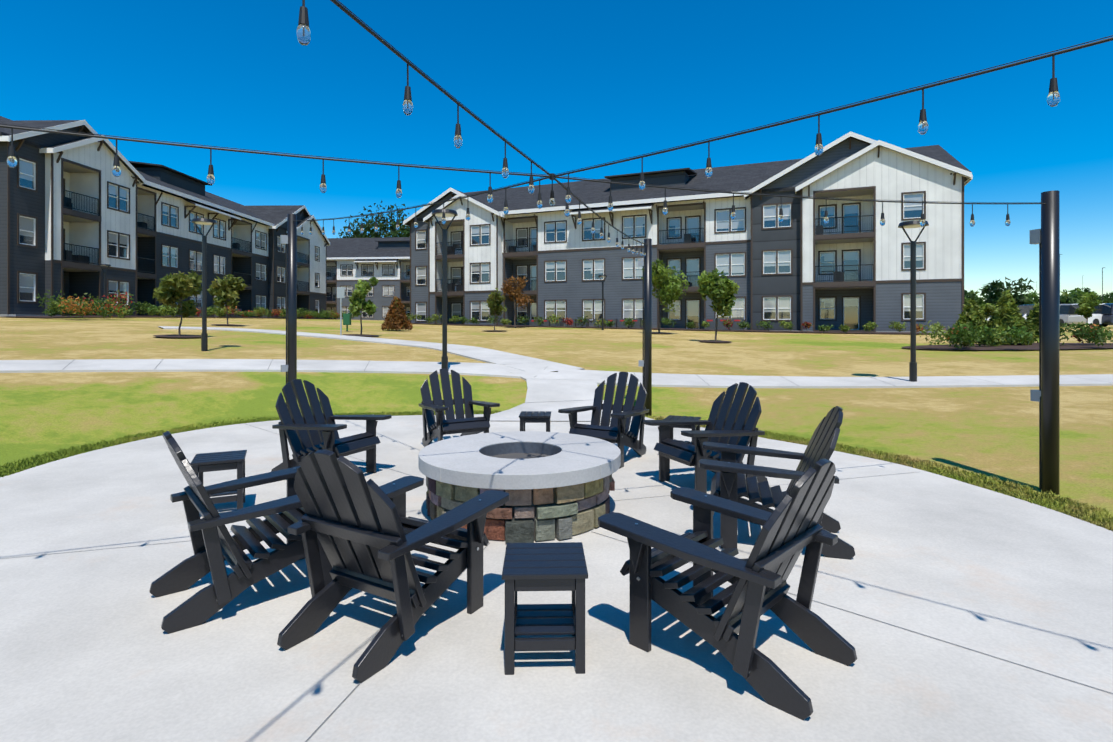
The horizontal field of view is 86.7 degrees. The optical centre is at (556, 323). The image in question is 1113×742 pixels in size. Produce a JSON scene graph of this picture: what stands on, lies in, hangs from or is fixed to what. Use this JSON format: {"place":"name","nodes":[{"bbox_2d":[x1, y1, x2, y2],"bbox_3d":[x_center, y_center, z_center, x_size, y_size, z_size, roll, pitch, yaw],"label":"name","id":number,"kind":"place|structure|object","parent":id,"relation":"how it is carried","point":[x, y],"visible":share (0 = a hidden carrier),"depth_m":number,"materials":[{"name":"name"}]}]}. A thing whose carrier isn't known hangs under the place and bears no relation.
{"place":"outdoors","nodes":[
{"label":"outdoors","id":0,"kind":"place"},
{"bbox_2d":[0,359,546,377],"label":"path","id":1,"kind":"structure","parent":0,"point":[211,365],"depth_m":13.38,"materials":[{"name":"concrete"}]},
{"bbox_2d":[62,359,547,375],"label":"path joints","id":2,"kind":"object","parent":1,"relation":"on","point":[267,369],"visible":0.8,"depth_m":13.48,"materials":[{"name":"grey concrete"}]},
{"bbox_2d":[158,326,584,372],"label":"path","id":3,"kind":"structure","parent":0,"point":[486,355],"depth_m":18.84,"materials":[{"name":"concrete"}]},
{"bbox_2d":[0,414,1112,741],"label":"patio","id":4,"kind":"structure","parent":0,"point":[90,650],"depth_m":3.10,"materials":[{"name":"concrete"}]},
{"bbox_2d":[190,450,246,508],"bbox_3d":[-2.943,1.392,5.158,0.400,0.470,0.400,0,0,-25],"label":"side table","id":5,"kind":"object","parent":4,"relation":"on","point":[200,463],"visible":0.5,"depth_m":5.05,"materials":[{"name":"black wood"}]},
{"bbox_2d":[149,431,332,633],"bbox_3d":[-1.837,1.117,3.627,1.049,1.020,0.837,0,0,-40],"label":"adirondack chair","id":6,"kind":"object","parent":4,"relation":"on","point":[215,544],"visible":0.73,"depth_m":3.40,"materials":[{"name":"black plastic"}]},
{"bbox_2d":[271,379,391,472],"bbox_3d":[-2.436,1.117,6.303,1.049,1.020,0.837,0,0,24],"label":"adirondack chair","id":7,"kind":"object","parent":4,"relation":"on","point":[307,431],"visible":0.73,"depth_m":6.27,"materials":[{"name":"black plastic"}]},
{"bbox_2d":[277,450,508,682],"bbox_3d":[-0.880,1.117,3.239,0.837,1.020,1.048,0,0,30],"label":"adirondack chair","id":8,"kind":"object","parent":4,"relation":"on","point":[369,534],"visible":1,"depth_m":3.02,"materials":[{"name":"black plastic"}]},
{"bbox_2d":[419,368,499,446],"bbox_3d":[-1.308,1.117,7.626,0.837,1.020,1.048,0,0,-29],"label":"adirondack chair","id":9,"kind":"object","parent":4,"relation":"on","point":[469,423],"visible":0.94,"depth_m":7.75,"materials":[{"name":"black plastic"}]},
{"bbox_2d":[418,431,620,543],"bbox_3d":[-0.314,1.362,5.159,1.740,0.530,1.740,0,0,1],"label":"fire pit","id":10,"kind":"object","parent":4,"relation":"on","point":[558,485],"visible":1,"depth_m":4.56,"materials":[{"name":"stone"}]},
{"bbox_2d":[519,411,550,431],"bbox_3d":[-0.272,1.392,7.609,0.400,0.470,0.400,0,0,1],"label":"side table","id":11,"kind":"object","parent":4,"relation":"on","point":[534,417],"visible":0.56,"depth_m":7.43,"materials":[{"name":"black wood"}]},
{"bbox_2d":[502,542,587,674],"bbox_3d":[-0.058,1.392,2.924,0.400,0.470,0.400,0,0,-2],"label":"side table","id":12,"kind":"object","parent":4,"relation":"on","point":[559,566],"visible":1,"depth_m":2.77,"materials":[{"name":"black wood"}]},
{"bbox_2d":[0,424,1112,741],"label":"patio joints","id":13,"kind":"object","parent":4,"relation":"on","point":[626,542],"visible":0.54,"depth_m":3.19,"materials":[{"name":"grey concrete"}]},
{"bbox_2d":[558,372,648,468],"bbox_3d":[0.624,1.117,7.106,0.837,1.020,1.048,0,0,30],"label":"adirondack chair","id":14,"kind":"object","parent":4,"relation":"on","point":[619,433],"visible":0.9,"depth_m":7.21,"materials":[{"name":"black plastic"}]},
{"bbox_2d":[663,415,700,444],"bbox_3d":[1.539,1.392,7.218,0.400,0.470,0.400,0,0,22],"label":"side table","id":15,"kind":"object","parent":4,"relation":"on","point":[692,427],"visible":0.21,"depth_m":7.21,"materials":[{"name":"black wood"}]},
{"bbox_2d":[643,382,767,492],"bbox_3d":[1.524,1.117,5.955,1.049,1.020,0.837,0,0,-23],"label":"adirondack chair","id":16,"kind":"object","parent":4,"relation":"on","point":[728,421],"visible":0.83,"depth_m":5.92,"materials":[{"name":"black plastic"}]},
{"bbox_2d":[598,459,856,719],"bbox_3d":[0.857,1.117,2.966,1.048,1.020,0.837,0,0,44],"label":"adirondack chair","id":17,"kind":"object","parent":4,"relation":"on","point":[791,529],"visible":1,"depth_m":2.82,"materials":[{"name":"black plastic"}]},
{"bbox_2d":[699,406,854,559],"bbox_3d":[1.631,1.117,4.475,1.048,1.020,0.837,0,0,16],"label":"adirondack chair","id":18,"kind":"object","parent":4,"relation":"on","point":[732,482],"visible":0.65,"depth_m":4.27,"materials":[{"name":"black plastic"}]},
{"bbox_2d":[0,317,1112,519],"bbox_3d":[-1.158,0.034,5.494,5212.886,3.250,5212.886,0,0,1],"label":"lawn","id":19,"kind":"structure","parent":0,"point":[991,432],"depth_m":12.07,"materials":[{"name":"green plant"}]},
{"bbox_2d":[37,290,133,316],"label":"shrubs","id":20,"kind":"object","parent":19,"relation":"on","point":[75,306],"visible":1,"depth_m":29.89,"materials":[{"name":"green plant"}]},
{"bbox_2d":[98,264,110,317],"bbox_3d":[-26.216,-1.812,34.240,0.600,3.277,0.600,0,0,1],"label":"lamp post","id":21,"kind":"object","parent":19,"relation":"on","point":[108,265],"visible":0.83,"depth_m":34.19,"materials":[{"name":"black metal"}]},
{"bbox_2d":[1,316,315,318],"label":"mulch bed","id":22,"kind":"object","parent":19,"relation":"on","point":[124,316],"depth_m":35.74,"materials":[{"name":"brown soil"}]},
{"bbox_2d":[42,301,335,318],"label":"shrubs","id":23,"kind":"object","parent":22,"relation":"on","point":[139,308],"depth_m":39.13,"materials":[{"name":"green plant"}]},
{"bbox_2d":[0,116,329,318],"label":"building","id":24,"kind":"structure","parent":19,"relation":"on","point":[75,212],"depth_m":38.45,"materials":[{"name":"grey"}]},
{"bbox_2d":[153,270,201,337],"bbox_3d":[-12.515,-0.663,19.583,1.503,2.391,1.500,0,0,-38],"label":"young tree","id":25,"kind":"object","parent":19,"relation":"on","point":[173,289],"visible":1,"depth_m":19.40,"materials":[{"name":"green plant"}]},
{"bbox_2d":[191,218,216,350],"bbox_3d":[-9.406,-0.936,15.760,0.600,3.678,0.600,0,0,1],"label":"lamp post","id":26,"kind":"object","parent":19,"relation":"on","point":[204,333],"visible":0.94,"depth_m":15.71,"materials":[{"name":"black metal"}]},
{"bbox_2d":[75,305,355,318],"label":"shrub hedge","id":27,"kind":"object","parent":19,"relation":"on","point":[165,311],"visible":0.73,"depth_m":44.33,"materials":[{"name":"green plant"}]},
{"bbox_2d":[207,274,247,325],"bbox_3d":[-16.022,-1.161,28.677,1.508,2.677,1.662,0,0,1],"label":"young tree","id":28,"kind":"object","parent":19,"relation":"on","point":[223,291],"visible":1,"depth_m":28.50,"materials":[{"name":"green plant"}]},
{"bbox_2d":[337,287,344,334],"bbox_3d":[-8.817,-0.508,24.130,0.320,2.000,0.065,0,0,1],"label":"sign post","id":29,"kind":"object","parent":19,"relation":"on","point":[340,292],"visible":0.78,"depth_m":24.10,"materials":[{"name":"grey metal"}]},
{"bbox_2d":[343,314,350,330],"bbox_3d":[-9.998,-0.069,28.175,0.320,0.850,0.240,0,0,1],"label":"waste bin","id":30,"kind":"object","parent":19,"relation":"on","point":[346,319],"visible":1,"depth_m":28.06,"materials":[{"name":"green"}]},
{"bbox_2d":[343,277,378,335],"bbox_3d":[-8.208,-0.708,24.772,1.485,2.632,1.471,0,0,-33],"label":"young tree","id":31,"kind":"object","parent":19,"relation":"on","point":[356,299],"visible":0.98,"depth_m":24.65,"materials":[{"name":"green plant"}]},
{"bbox_2d":[327,237,409,319],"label":"building","id":32,"kind":"structure","parent":19,"relation":"on","point":[385,262],"depth_m":87.58,"materials":[{"name":"grey"}]},
{"bbox_2d":[338,200,409,237],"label":"tree","id":33,"kind":"object","parent":19,"relation":"on","point":[369,225],"visible":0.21,"depth_m":116.72,"materials":[{"name":"green plant"}]},
{"bbox_2d":[380,296,413,330],"bbox_3d":[-8.529,-0.508,31.368,1.752,1.922,1.692,0,0,1],"label":"orange shrub tree","id":34,"kind":"object","parent":19,"relation":"on","point":[396,318],"visible":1,"depth_m":31.05,"materials":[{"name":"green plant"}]},
{"bbox_2d":[432,209,457,368],"bbox_3d":[-2.570,-0.595,13.564,0.600,3.988,0.600,0,0,1],"label":"lamp post","id":35,"kind":"object","parent":19,"relation":"on","point":[453,214],"visible":0.79,"depth_m":13.52,"materials":[{"name":"black metal"}]},
{"bbox_2d":[482,288,507,331],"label":"young tree","id":36,"kind":"object","parent":19,"relation":"on","point":[495,301],"visible":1,"depth_m":33.52,"materials":[{"name":"green plant"}]},
{"bbox_2d":[501,275,533,327],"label":"young tree","id":37,"kind":"object","parent":19,"relation":"on","point":[508,289],"visible":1,"depth_m":41.58,"materials":[{"name":"brown plant"}]},
{"bbox_2d":[0,0,1112,494],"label":"string lights","id":38,"kind":"object","parent":19,"relation":"on","point":[1046,238],"visible":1,"depth_m":5.72,"materials":[{"name":"black metal"}]},
{"bbox_2d":[0,410,1112,530],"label":"lawn grass tufts","id":39,"kind":"object","parent":19,"relation":"on","point":[1082,512],"visible":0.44,"depth_m":6.89,"materials":[{"name":"green plant"}]},
{"bbox_2d":[598,275,606,329],"bbox_3d":[2.990,-1.276,38.193,0.600,3.727,0.600,0,0,1],"label":"lamp post","id":40,"kind":"object","parent":19,"relation":"on","point":[599,276],"visible":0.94,"depth_m":38.14,"materials":[{"name":"black metal"}]},
{"bbox_2d":[641,259,688,333],"bbox_3d":[6.140,-1.487,33.631,2.634,4.273,3.267,0,0,1],"label":"young tree","id":41,"kind":"object","parent":19,"relation":"on","point":[669,290],"visible":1,"depth_m":32.89,"materials":[{"name":"green plant"}]},
{"bbox_2d":[413,323,934,333],"bbox_3d":[5.324,0.224,42.162,42.300,0.721,3.000,0,0,23],"label":"mulch bed","id":42,"kind":"object","parent":19,"relation":"on","point":[706,329],"depth_m":39.14,"materials":[{"name":"brown soil"}]},
{"bbox_2d":[406,313,957,332],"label":"shrubs","id":43,"kind":"object","parent":42,"relation":"on","point":[844,328],"depth_m":40.64,"materials":[{"name":"green plant"}]},
{"bbox_2d":[403,131,972,332],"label":"building","id":44,"kind":"structure","parent":19,"relation":"on","point":[848,264],"depth_m":41.55,"materials":[{"name":"grey"}]},
{"bbox_2d":[697,267,739,341],"bbox_3d":[7.121,-0.807,26.210,1.856,3.425,1.938,0,0,1],"label":"young tree","id":45,"kind":"object","parent":19,"relation":"on","point":[716,290],"visible":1,"depth_m":25.91,"materials":[{"name":"green plant"}]},
{"bbox_2d":[953,298,987,335],"bbox_3d":[18.345,-0.129,26.194,1.902,2.069,1.763,0,0,1],"label":"conifer","id":46,"kind":"object","parent":19,"relation":"on","point":[972,311],"visible":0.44,"depth_m":25.89,"materials":[{"name":"green plant"}]},
{"bbox_2d":[964,296,984,306],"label":"park tree","id":47,"kind":"object","parent":19,"relation":"on","point":[978,300],"visible":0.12,"depth_m":135.78,"materials":[{"name":"green plant"}]},
{"bbox_2d":[979,303,994,319],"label":"young tree","id":48,"kind":"object","parent":19,"relation":"on","point":[987,308],"visible":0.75,"depth_m":41.96,"materials":[{"name":"green plant"}]},
{"bbox_2d":[902,343,1112,349],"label":"mulch bed cluster","id":49,"kind":"object","parent":19,"relation":"on","point":[1034,346],"visible":0.69,"depth_m":22.20,"materials":[{"name":"brown soil"}]},
{"bbox_2d":[919,321,1112,348],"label":"shrubs","id":50,"kind":"object","parent":49,"relation":"on","point":[966,336],"visible":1,"depth_m":21.39,"materials":[{"name":"green plant"}]},
{"bbox_2d":[982,290,1035,344],"bbox_3d":[17.989,-0.216,23.703,1.946,2.342,1.750,0,0,1],"label":"leafy shrub","id":51,"kind":"object","parent":19,"relation":"on","point":[1005,313],"visible":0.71,"depth_m":23.38,"materials":[{"name":"green plant"}]},
{"bbox_2d":[1025,303,1038,342],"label":"conifer","id":52,"kind":"object","parent":19,"relation":"on","point":[1033,319],"visible":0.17,"depth_m":24.64,"materials":[{"name":"green plant"}]},
{"bbox_2d":[964,277,1112,305],"bbox_3d":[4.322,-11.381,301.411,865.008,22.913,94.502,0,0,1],"label":"tree line","id":53,"kind":"object","parent":19,"relation":"on","point":[993,294],"visible":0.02,"depth_m":264.55,"materials":[{"name":"green plant"}]},
{"bbox_2d":[1018,304,1082,325],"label":"car","id":54,"kind":"object","parent":19,"relation":"on","point":[1025,309],"visible":0.02,"depth_m":46.31,"materials":[{"name":"black paint"}]},
{"bbox_2d":[1060,304,1070,325],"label":"car","id":55,"kind":"object","parent":19,"relation":"on","point":[1064,311],"visible":0.1,"depth_m":45.15,"materials":[{"name":"grey paint"}]},
{"bbox_2d":[1060,254,1102,302],"bbox_3d":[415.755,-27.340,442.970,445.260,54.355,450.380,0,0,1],"label":"parking light poles","id":56,"kind":"object","parent":19,"relation":"on","point":[1102,283],"visible":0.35,"depth_m":221.77,"materials":[{"name":"black metal"}]},
{"bbox_2d":[1071,292,1101,331],"bbox_3d":[31.711,-0.672,35.231,1.500,2.525,1.500,0,0,1],"label":"young tree","id":57,"kind":"object","parent":19,"relation":"on","point":[1088,303],"visible":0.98,"depth_m":34.97,"materials":[{"name":"green plant"}]},
{"bbox_2d":[1067,303,1107,326],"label":"car","id":58,"kind":"object","parent":19,"relation":"on","point":[1076,318],"visible":0.4,"depth_m":44.14,"materials":[{"name":"white paint"}]},
{"bbox_2d":[1099,303,1112,325],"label":"car","id":59,"kind":"object","parent":19,"relation":"on","point":[1107,312],"visible":0.44,"depth_m":43.62,"materials":[{"name":"grey paint"}]},
{"bbox_2d":[1100,297,1112,302],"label":"park tree","id":60,"kind":"object","parent":19,"relation":"on","point":[1106,301],"visible":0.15,"depth_m":169.34,"materials":[{"name":"green plant"}]},
{"bbox_2d":[0,0,1112,300],"label":"sky","id":61,"kind":"structure","parent":0,"point":[571,84],"materials":[{"name":"blue"}]},
{"bbox_2d":[483,371,653,420],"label":"path","id":62,"kind":"structure","parent":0,"point":[557,389],"depth_m":12.13,"materials":[{"name":"concrete"}]},
{"bbox_2d":[558,368,1112,387],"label":"path","id":63,"kind":"structure","parent":0,"point":[687,380],"depth_m":13.22,"materials":[{"name":"concrete"}]},
{"bbox_2d":[898,220,928,381],"bbox_3d":[7.962,-0.378,13.166,0.600,3.768,0.600,0,0,1],"label":"lamp post","id":64,"kind":"object","parent":63,"relation":"on","point":[912,362],"visible":0.92,"depth_m":13.12,"materials":[{"name":"black metal"}]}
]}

